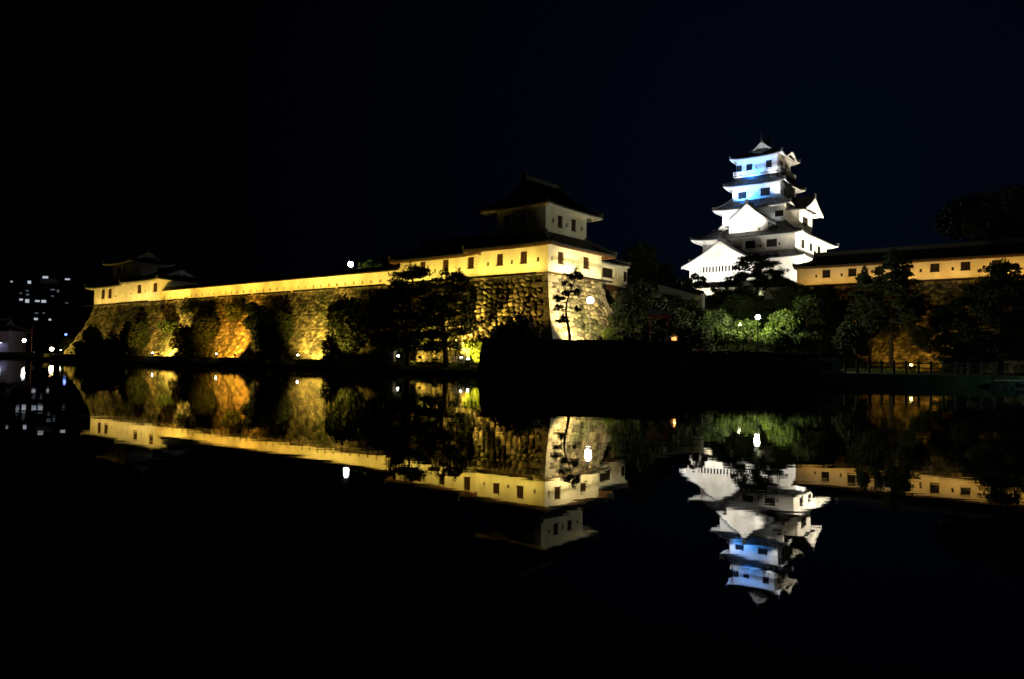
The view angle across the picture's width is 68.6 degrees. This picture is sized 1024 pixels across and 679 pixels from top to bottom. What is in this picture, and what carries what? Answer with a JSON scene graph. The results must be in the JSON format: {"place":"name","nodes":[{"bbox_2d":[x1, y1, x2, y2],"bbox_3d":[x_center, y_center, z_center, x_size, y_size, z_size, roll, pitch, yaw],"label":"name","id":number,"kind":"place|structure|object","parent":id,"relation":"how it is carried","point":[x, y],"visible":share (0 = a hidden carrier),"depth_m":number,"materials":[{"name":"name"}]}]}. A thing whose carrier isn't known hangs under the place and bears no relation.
{"place":"outdoors","nodes":[
{"label":"outdoors","id":0,"kind":"place"},
{"bbox_2d":[0,317,30,351],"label":"shore house","id":1,"kind":"structure","parent":0,"point":[12,336],"depth_m":215.40,"materials":[{"name":"grey tile"}]},
{"bbox_2d":[0,352,59,356],"bbox_3d":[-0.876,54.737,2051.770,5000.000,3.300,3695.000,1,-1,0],"label":"ground","id":2,"kind":"structure","parent":0,"point":[27,354],"depth_m":230.27,"materials":[{"name":"soil"}]},
{"bbox_2d":[5,276,93,351],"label":"apartment block","id":3,"kind":"structure","parent":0,"point":[53,310],"depth_m":372.11,"materials":[{"name":"black"}]},
{"bbox_2d":[54,336,74,352],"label":"shrub","id":4,"kind":"object","parent":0,"point":[64,345],"visible":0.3,"depth_m":175.14,"materials":[{"name":"green plant"}]},
{"bbox_2d":[65,276,112,284],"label":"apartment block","id":5,"kind":"structure","parent":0,"point":[88,280],"depth_m":403.05,"materials":[{"name":"black"}]},
{"bbox_2d":[29,355,476,374],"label":"bank","id":6,"kind":"structure","parent":0,"point":[429,369],"depth_m":94.93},
{"bbox_2d":[73,340,87,354],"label":"shrub","id":7,"kind":"object","parent":6,"relation":"on","point":[81,346],"visible":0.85,"depth_m":136.99,"materials":[{"name":"green plant"}]},
{"bbox_2d":[81,324,103,343],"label":"shrub","id":8,"kind":"object","parent":6,"relation":"on","point":[91,332],"visible":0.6,"depth_m":138.10,"materials":[{"name":"green plant"}]},
{"bbox_2d":[105,332,125,354],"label":"shrub","id":9,"kind":"object","parent":6,"relation":"on","point":[119,346],"visible":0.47,"depth_m":133.00,"materials":[{"name":"green plant"}]},
{"bbox_2d":[123,321,149,354],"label":"shrub","id":10,"kind":"object","parent":6,"relation":"on","point":[139,342],"visible":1,"depth_m":128.36,"materials":[{"name":"green plant"}]},
{"bbox_2d":[180,329,204,356],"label":"shrub","id":11,"kind":"object","parent":6,"relation":"on","point":[188,346],"visible":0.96,"depth_m":115.85,"materials":[{"name":"green plant"}]},
{"bbox_2d":[181,315,220,355],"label":"shrub","id":12,"kind":"object","parent":6,"relation":"on","point":[194,328],"visible":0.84,"depth_m":115.93,"materials":[{"name":"green plant"}]},
{"bbox_2d":[34,353,478,366],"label":"grass","id":13,"kind":"structure","parent":6,"relation":"on","point":[428,363],"depth_m":97.29,"materials":[{"name":"green plant"}]},
{"bbox_2d":[249,306,278,357],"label":"shrub","id":14,"kind":"object","parent":6,"relation":"on","point":[261,328],"visible":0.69,"depth_m":104.86,"materials":[{"name":"green plant"}]},
{"bbox_2d":[268,322,289,357],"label":"shrub","id":15,"kind":"object","parent":6,"relation":"on","point":[278,344],"visible":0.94,"depth_m":102.36,"materials":[{"name":"green plant"}]},
{"bbox_2d":[321,301,360,359],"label":"shrub","id":16,"kind":"object","parent":6,"relation":"on","point":[331,341],"visible":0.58,"depth_m":94.77,"materials":[{"name":"green plant"}]},
{"bbox_2d":[334,299,372,359],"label":"shrub","id":17,"kind":"object","parent":6,"relation":"on","point":[350,333],"visible":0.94,"depth_m":93.22,"materials":[{"name":"green plant"}]},
{"bbox_2d":[374,351,396,363],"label":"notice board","id":18,"kind":"object","parent":6,"relation":"on","point":[387,356],"visible":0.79,"depth_m":85.65,"materials":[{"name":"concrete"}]},
{"bbox_2d":[358,261,465,366],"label":"pine tree","id":19,"kind":"object","parent":6,"relation":"on","point":[401,295],"visible":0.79,"depth_m":82.02,"materials":[{"name":"green plant"}]},
{"bbox_2d":[400,266,486,367],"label":"pine tree","id":20,"kind":"object","parent":6,"relation":"on","point":[431,304],"visible":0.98,"depth_m":79.44,"materials":[{"name":"green plant"}]},
{"bbox_2d":[463,328,483,362],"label":"shrub","id":21,"kind":"object","parent":6,"relation":"on","point":[471,348],"visible":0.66,"depth_m":78.95,"materials":[{"name":"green plant"}]},
{"bbox_2d":[508,315,542,339],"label":"shrub","id":22,"kind":"object","parent":6,"relation":"on","point":[532,331],"visible":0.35,"depth_m":74.76,"materials":[{"name":"green plant"}]},
{"bbox_2d":[63,273,693,362],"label":"castle stone wall","id":23,"kind":"structure","parent":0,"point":[500,298],"depth_m":99.55,"materials":[{"name":"stone"}]},
{"bbox_2d":[119,321,136,338],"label":"shrub","id":24,"kind":"object","parent":23,"relation":"attached to","point":[127,328],"visible":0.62,"depth_m":132.93,"materials":[{"name":"green plant"}]},
{"bbox_2d":[84,247,220,305],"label":"turret","id":25,"kind":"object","parent":23,"relation":"on","point":[144,274],"visible":0.91,"depth_m":142.61,"materials":[{"name":"paint"}]},
{"bbox_2d":[156,319,179,334],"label":"shrub","id":26,"kind":"object","parent":23,"relation":"on","point":[166,326],"visible":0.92,"depth_m":125.67,"materials":[{"name":"green plant"}]},
{"bbox_2d":[168,324,188,351],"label":"shrub","id":27,"kind":"object","parent":23,"relation":"on","point":[176,340],"visible":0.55,"depth_m":120.24,"materials":[{"name":"green plant"}]},
{"bbox_2d":[178,296,198,315],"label":"shrub","id":28,"kind":"object","parent":23,"relation":"on","point":[189,306],"visible":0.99,"depth_m":124.16,"materials":[{"name":"green plant"}]},
{"bbox_2d":[199,314,217,337],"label":"shrub","id":29,"kind":"object","parent":23,"relation":"on","point":[212,321],"visible":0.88,"depth_m":116.12,"materials":[{"name":"green plant"}]},
{"bbox_2d":[224,302,243,323],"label":"shrub","id":30,"kind":"object","parent":23,"relation":"on","point":[232,311],"visible":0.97,"depth_m":114.19,"materials":[{"name":"green plant"}]},
{"bbox_2d":[245,306,264,334],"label":"shrub","id":31,"kind":"object","parent":23,"relation":"on","point":[248,323],"visible":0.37,"depth_m":108.08,"materials":[{"name":"green plant"}]},
{"bbox_2d":[240,301,274,329],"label":"shrub","id":32,"kind":"object","parent":23,"relation":"on","point":[250,305],"visible":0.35,"depth_m":108.80,"materials":[{"name":"green plant"}]},
{"bbox_2d":[272,310,294,338],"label":"shrub","id":33,"kind":"object","parent":23,"relation":"on","point":[283,320],"visible":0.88,"depth_m":103.00,"materials":[{"name":"green plant"}]},
{"bbox_2d":[325,293,363,320],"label":"shrub","id":34,"kind":"object","parent":23,"relation":"on","point":[345,300],"visible":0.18,"depth_m":96.47,"materials":[{"name":"green plant"}]},
{"bbox_2d":[338,284,385,288],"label":"linear floodlight","id":35,"kind":"object","parent":23,"relation":"attached to","point":[354,287],"visible":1,"depth_m":96.52,"materials":[{"name":"grey paint"}]},
{"bbox_2d":[459,280,477,339],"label":"shrub","id":36,"kind":"object","parent":23,"relation":"on","point":[473,298],"visible":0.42,"depth_m":82.22,"materials":[{"name":"green plant"}]},
{"bbox_2d":[469,272,536,278],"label":"linear floodlight","id":37,"kind":"object","parent":23,"relation":"attached to","point":[519,274],"visible":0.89,"depth_m":81.56,"materials":[{"name":"grey paint"}]},
{"bbox_2d":[462,172,616,281],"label":"corner turret","id":38,"kind":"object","parent":23,"relation":"on","point":[541,226],"visible":0.99,"depth_m":84.49,"materials":[{"name":"paint"}]},
{"bbox_2d":[601,259,630,291],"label":"turret annex","id":39,"kind":"object","parent":23,"relation":"on","point":[614,271],"visible":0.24,"depth_m":93.96,"materials":[{"name":"paint"}]},
{"bbox_2d":[602,267,613,278],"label":"window","id":40,"kind":"structure","parent":39,"relation":"in","point":[606,272],"depth_m":93.00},
{"bbox_2d":[672,295,698,311],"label":"shrub","id":41,"kind":"object","parent":23,"relation":"on","point":[685,303],"visible":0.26,"depth_m":103.47,"materials":[{"name":"green plant"}]},
{"bbox_2d":[0,356,1023,678],"bbox_3d":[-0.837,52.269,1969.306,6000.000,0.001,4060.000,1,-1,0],"label":"water","id":42,"kind":"structure","parent":0,"point":[188,522],"depth_m":7.59,"materials":[{"name":"black liquid"}]},
{"bbox_2d":[989,380,1023,388],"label":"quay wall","id":43,"kind":"structure","parent":42,"relation":"in","point":[1007,385],"depth_m":57.37,"materials":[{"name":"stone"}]},
{"bbox_2d":[0,0,1023,317],"label":"sky","id":44,"kind":"structure","parent":0,"point":[229,140],"materials":[{"name":"black"}]},
{"bbox_2d":[681,132,838,288],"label":"castle keep","id":45,"kind":"structure","parent":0,"point":[790,238],"depth_m":158.03,"materials":[{"name":"paint"}]},
{"bbox_2d":[701,265,742,272],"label":"window","id":46,"kind":"structure","parent":45,"relation":"in","point":[727,265],"depth_m":154.06,"materials":[{"name":"white paint"}]},
{"bbox_2d":[660,294,873,370],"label":"hill","id":47,"kind":"structure","parent":0,"point":[712,304],"depth_m":107.13,"materials":[{"name":"plant"}]},
{"bbox_2d":[684,273,709,289],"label":"topiary","id":48,"kind":"object","parent":47,"relation":"on","point":[695,277],"visible":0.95,"depth_m":127.99,"materials":[{"name":"green plant"}]},
{"bbox_2d":[686,324,713,344],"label":"shrub","id":49,"kind":"object","parent":47,"relation":"on","point":[703,334],"visible":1,"depth_m":87.58,"materials":[{"name":"green plant"}]},
{"bbox_2d":[696,311,730,328],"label":"shrub","id":50,"kind":"object","parent":47,"relation":"on","point":[716,320],"visible":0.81,"depth_m":91.50,"materials":[{"name":"green plant"}]},
{"bbox_2d":[698,308,736,350],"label":"broadleaf tree","id":51,"kind":"object","parent":47,"relation":"on","point":[730,323],"visible":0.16,"depth_m":95.41,"materials":[{"name":"green plant"}]},
{"bbox_2d":[710,284,731,297],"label":"shrub","id":52,"kind":"object","parent":47,"relation":"on","point":[722,293],"visible":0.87,"depth_m":119.69,"materials":[{"name":"green plant"}]},
{"bbox_2d":[720,293,755,317],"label":"broadleaf tree","id":53,"kind":"object","parent":47,"relation":"on","point":[739,303],"visible":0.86,"depth_m":110.61,"materials":[{"name":"green plant"}]},
{"bbox_2d":[730,284,760,299],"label":"shrub","id":54,"kind":"object","parent":47,"relation":"on","point":[753,291],"visible":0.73,"depth_m":117.61,"materials":[{"name":"green plant"}]},
{"bbox_2d":[734,318,760,339],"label":"shrub","id":55,"kind":"object","parent":47,"relation":"on","point":[750,326],"visible":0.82,"depth_m":88.86,"materials":[{"name":"green plant"}]},
{"bbox_2d":[714,252,789,290],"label":"pine tree","id":56,"kind":"object","parent":47,"relation":"on","point":[760,263],"visible":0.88,"depth_m":130.85,"materials":[{"name":"green plant"}]},
{"bbox_2d":[752,326,786,350],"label":"shrub","id":57,"kind":"object","parent":47,"relation":"on","point":[769,339],"visible":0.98,"depth_m":85.35,"materials":[{"name":"green plant"}]},
{"bbox_2d":[760,281,785,295],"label":"shrub","id":58,"kind":"object","parent":47,"relation":"on","point":[765,287],"visible":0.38,"depth_m":121.62,"materials":[{"name":"green plant"}]},
{"bbox_2d":[771,284,797,310],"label":"shrub","id":59,"kind":"object","parent":47,"relation":"on","point":[782,298],"visible":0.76,"depth_m":107.36,"materials":[{"name":"green plant"}]},
{"bbox_2d":[660,295,920,372],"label":"grass","id":60,"kind":"structure","parent":47,"relation":"on","point":[760,302],"depth_m":96.58,"materials":[{"name":"green plant"}]},
{"bbox_2d":[780,330,806,351],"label":"shrub","id":61,"kind":"object","parent":47,"relation":"on","point":[791,342],"visible":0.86,"depth_m":85.59,"materials":[{"name":"green plant"}]},
{"bbox_2d":[792,286,818,311],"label":"shrub","id":62,"kind":"object","parent":47,"relation":"on","point":[810,291],"visible":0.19,"depth_m":105.96,"materials":[{"name":"green plant"}]},
{"bbox_2d":[792,329,824,353],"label":"shrub","id":63,"kind":"object","parent":47,"relation":"on","point":[813,341],"visible":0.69,"depth_m":87.34,"materials":[{"name":"green plant"}]},
{"bbox_2d":[791,294,831,351],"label":"broadleaf tree","id":64,"kind":"object","parent":47,"relation":"on","point":[809,306],"visible":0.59,"depth_m":93.50,"materials":[{"name":"green plant"}]},
{"bbox_2d":[798,289,855,326],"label":"broadleaf tree","id":65,"kind":"object","parent":47,"relation":"on","point":[826,300],"visible":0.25,"depth_m":103.11,"materials":[{"name":"green plant"}]},
{"bbox_2d":[830,321,879,353],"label":"shrub","id":66,"kind":"object","parent":47,"relation":"on","point":[850,334],"visible":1,"depth_m":81.38,"materials":[{"name":"green plant"}]},
{"bbox_2d":[895,294,931,319],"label":"shrub","id":67,"kind":"object","parent":47,"relation":"on","point":[923,308],"visible":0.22,"depth_m":91.44,"materials":[{"name":"green plant"}]},
{"bbox_2d":[906,323,945,353],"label":"shrub","id":68,"kind":"object","parent":47,"relation":"on","point":[922,337],"visible":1,"depth_m":83.53,"materials":[{"name":"green plant"}]},
{"bbox_2d":[925,303,957,332],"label":"shrub","id":69,"kind":"object","parent":47,"relation":"on","point":[936,314],"visible":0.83,"depth_m":85.48,"materials":[{"name":"green plant"}]},
{"bbox_2d":[922,293,996,372],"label":"pine tree","id":70,"kind":"object","parent":47,"relation":"on","point":[959,302],"visible":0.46,"depth_m":83.71,"materials":[{"name":"green plant"}]},
{"bbox_2d":[683,371,1023,386],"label":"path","id":71,"kind":"structure","parent":0,"point":[926,378],"depth_m":64.56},
{"bbox_2d":[476,339,684,380],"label":"causeway stone wall","id":72,"kind":"structure","parent":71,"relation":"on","point":[592,359],"depth_m":66.72,"materials":[{"name":"stone"}]},
{"bbox_2d":[613,278,671,339],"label":"broadleaf tree","id":73,"kind":"object","parent":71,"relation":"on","point":[640,294],"visible":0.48,"depth_m":91.37,"materials":[{"name":"green plant"}]},
{"bbox_2d":[644,297,686,341],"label":"broadleaf tree","id":74,"kind":"object","parent":71,"relation":"on","point":[670,304],"visible":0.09,"depth_m":98.59,"materials":[{"name":"green plant"}]},
{"bbox_2d":[660,307,715,351],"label":"broadleaf tree","id":75,"kind":"object","parent":71,"relation":"on","point":[686,320],"visible":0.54,"depth_m":91.42,"materials":[{"name":"green plant"}]},
{"bbox_2d":[680,352,842,372],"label":"quay wall","id":76,"kind":"structure","parent":71,"relation":"on","point":[769,363],"depth_m":65.90,"materials":[{"name":"stone"}]},
{"bbox_2d":[758,308,808,352],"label":"broadleaf tree","id":77,"kind":"object","parent":71,"relation":"on","point":[785,319],"visible":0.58,"depth_m":87.41,"materials":[{"name":"green plant"}]},
{"bbox_2d":[814,300,871,355],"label":"broadleaf tree","id":78,"kind":"object","parent":71,"relation":"on","point":[839,312],"visible":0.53,"depth_m":97.67,"materials":[{"name":"green plant"}]},
{"bbox_2d":[842,264,888,366],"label":"pine tree","id":79,"kind":"object","parent":71,"relation":"on","point":[863,278],"visible":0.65,"depth_m":89.91,"materials":[{"name":"green plant"}]},
{"bbox_2d":[852,248,926,369],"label":"pine tree","id":80,"kind":"object","parent":71,"relation":"on","point":[896,277],"visible":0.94,"depth_m":87.75,"materials":[{"name":"green plant"}]},
{"bbox_2d":[763,278,1023,372],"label":"gallery stone wall","id":81,"kind":"structure","parent":71,"relation":"on","point":[943,292],"depth_m":103.32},
{"bbox_2d":[813,283,837,297],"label":"shrub","id":82,"kind":"object","parent":81,"relation":"on","point":[829,287],"visible":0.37,"depth_m":108.63,"materials":[{"name":"green plant"}]},
{"bbox_2d":[792,238,1023,285],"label":"long gallery","id":83,"kind":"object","parent":81,"relation":"on","point":[959,260],"visible":0.82,"depth_m":105.46,"materials":[{"name":"paint"}]},
{"bbox_2d":[884,278,974,282],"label":"linear floodlight","id":84,"kind":"object","parent":81,"relation":"attached to","point":[950,280],"visible":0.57,"depth_m":101.53,"materials":[{"name":"grey paint"}]},
{"bbox_2d":[839,360,996,375],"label":"railing","id":85,"kind":"object","parent":71,"relation":"on","point":[918,363],"visible":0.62,"depth_m":67.30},
{"bbox_2d":[942,257,1023,373],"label":"pine tree","id":86,"kind":"object","parent":71,"relation":"on","point":[999,349],"visible":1,"depth_m":77.24,"materials":[{"name":"green plant"}]},
{"label":"causeway","id":87,"kind":"structure","parent":0,"visible":0},
{"bbox_2d":[498,311,526,338],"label":"shrub","id":88,"kind":"object","parent":87,"relation":"on","point":[505,329],"visible":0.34,"depth_m":76.83,"materials":[{"name":"green plant"}]},
{"bbox_2d":[552,266,583,339],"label":"pine tree","id":89,"kind":"object","parent":87,"relation":"on","point":[567,293],"visible":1,"depth_m":73.12,"materials":[{"name":"green plant"}]},
{"bbox_2d":[587,297,593,338],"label":"pole lamp","id":90,"kind":"object","parent":87,"relation":"on","point":[590,300],"visible":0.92,"depth_m":79.01,"materials":[{"name":"grey paint"}]},
{"bbox_2d":[601,326,624,340],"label":"shrub","id":91,"kind":"object","parent":87,"relation":"on","point":[611,333],"visible":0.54,"depth_m":83.36,"materials":[{"name":"green plant"}]},
{"bbox_2d":[606,294,645,340],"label":"broadleaf tree","id":92,"kind":"object","parent":87,"relation":"on","point":[624,311],"visible":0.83,"depth_m":84.09,"materials":[{"name":"green plant"}]},
{"bbox_2d":[632,300,672,340],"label":"broadleaf tree","id":93,"kind":"object","parent":87,"relation":"on","point":[641,328],"visible":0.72,"depth_m":82.74,"materials":[{"name":"green plant"}]},
{"bbox_2d":[476,336,843,356],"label":"grass","id":94,"kind":"structure","parent":87,"relation":"on","point":[758,353],"depth_m":66.15,"materials":[{"name":"green plant"}]},
{"label":"castle yard","id":95,"kind":"structure","parent":0,"visible":0},
{"bbox_2d":[163,265,399,299],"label":"plaster wall","id":96,"kind":"structure","parent":95,"relation":"on","point":[353,277],"depth_m":109.48,"materials":[{"name":"white"}]},
{"bbox_2d":[357,259,382,268],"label":"broadleaf tree","id":97,"kind":"object","parent":95,"relation":"on","point":[369,263],"visible":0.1,"depth_m":125.53,"materials":[{"name":"green plant"}]},
{"bbox_2d":[377,252,398,265],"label":"broadleaf tree","id":98,"kind":"object","parent":95,"relation":"on","point":[383,260],"visible":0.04,"depth_m":132.95,"materials":[{"name":"green plant"}]},
{"bbox_2d":[388,231,489,281],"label":"turret wing","id":99,"kind":"structure","parent":95,"relation":"on","point":[438,256],"depth_m":91.22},
{"bbox_2d":[621,241,665,292],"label":"broadleaf tree","id":100,"kind":"object","parent":95,"relation":"on","point":[644,261],"visible":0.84,"depth_m":126.80,"materials":[{"name":"green plant"}]},
{"bbox_2d":[639,263,682,291],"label":"broadleaf tree","id":101,"kind":"object","parent":95,"relation":"on","point":[665,271],"visible":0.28,"depth_m":133.31,"materials":[{"name":"green plant"}]},
{"bbox_2d":[656,280,706,310],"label":"plaster wall","id":102,"kind":"structure","parent":95,"relation":"on","point":[684,292],"depth_m":117.81,"materials":[{"name":"white"}]},
{"bbox_2d":[698,287,761,294],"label":"keep stone base","id":103,"kind":"object","parent":95,"relation":"on","point":[707,291],"depth_m":151.04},
{"label":"lower path","id":104,"kind":"structure","parent":0,"visible":0},
{"bbox_2d":[646,310,672,339],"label":"garden gate","id":105,"kind":"structure","parent":104,"relation":"on","point":[666,314],"depth_m":80.86,"materials":[{"name":"brown wood"}]},
{"bbox_2d":[710,325,730,345],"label":"shrub","id":106,"kind":"object","parent":104,"relation":"on","point":[719,335],"visible":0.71,"depth_m":87.45,"materials":[{"name":"green plant"}]},
{"bbox_2d":[724,329,749,347],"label":"shrub","id":107,"kind":"object","parent":104,"relation":"on","point":[735,337],"visible":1,"depth_m":85.38,"materials":[{"name":"green plant"}]},
{"label":"inner yard","id":108,"kind":"structure","parent":0,"visible":0},
{"bbox_2d":[776,278,796,286],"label":"shrub","id":109,"kind":"object","parent":108,"relation":"on","point":[787,281],"visible":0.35,"depth_m":121.64,"materials":[{"name":"green plant"}]},
{"bbox_2d":[928,190,1023,241],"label":"broadleaf tree","id":110,"kind":"object","parent":108,"relation":"on","point":[965,209],"visible":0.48,"depth_m":126.59,"materials":[{"name":"green plant"}]},
{"bbox_2d":[960,184,1023,241],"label":"broadleaf tree","id":111,"kind":"object","parent":108,"relation":"on","point":[988,230],"visible":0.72,"depth_m":104.84,"materials":[{"name":"green plant"}]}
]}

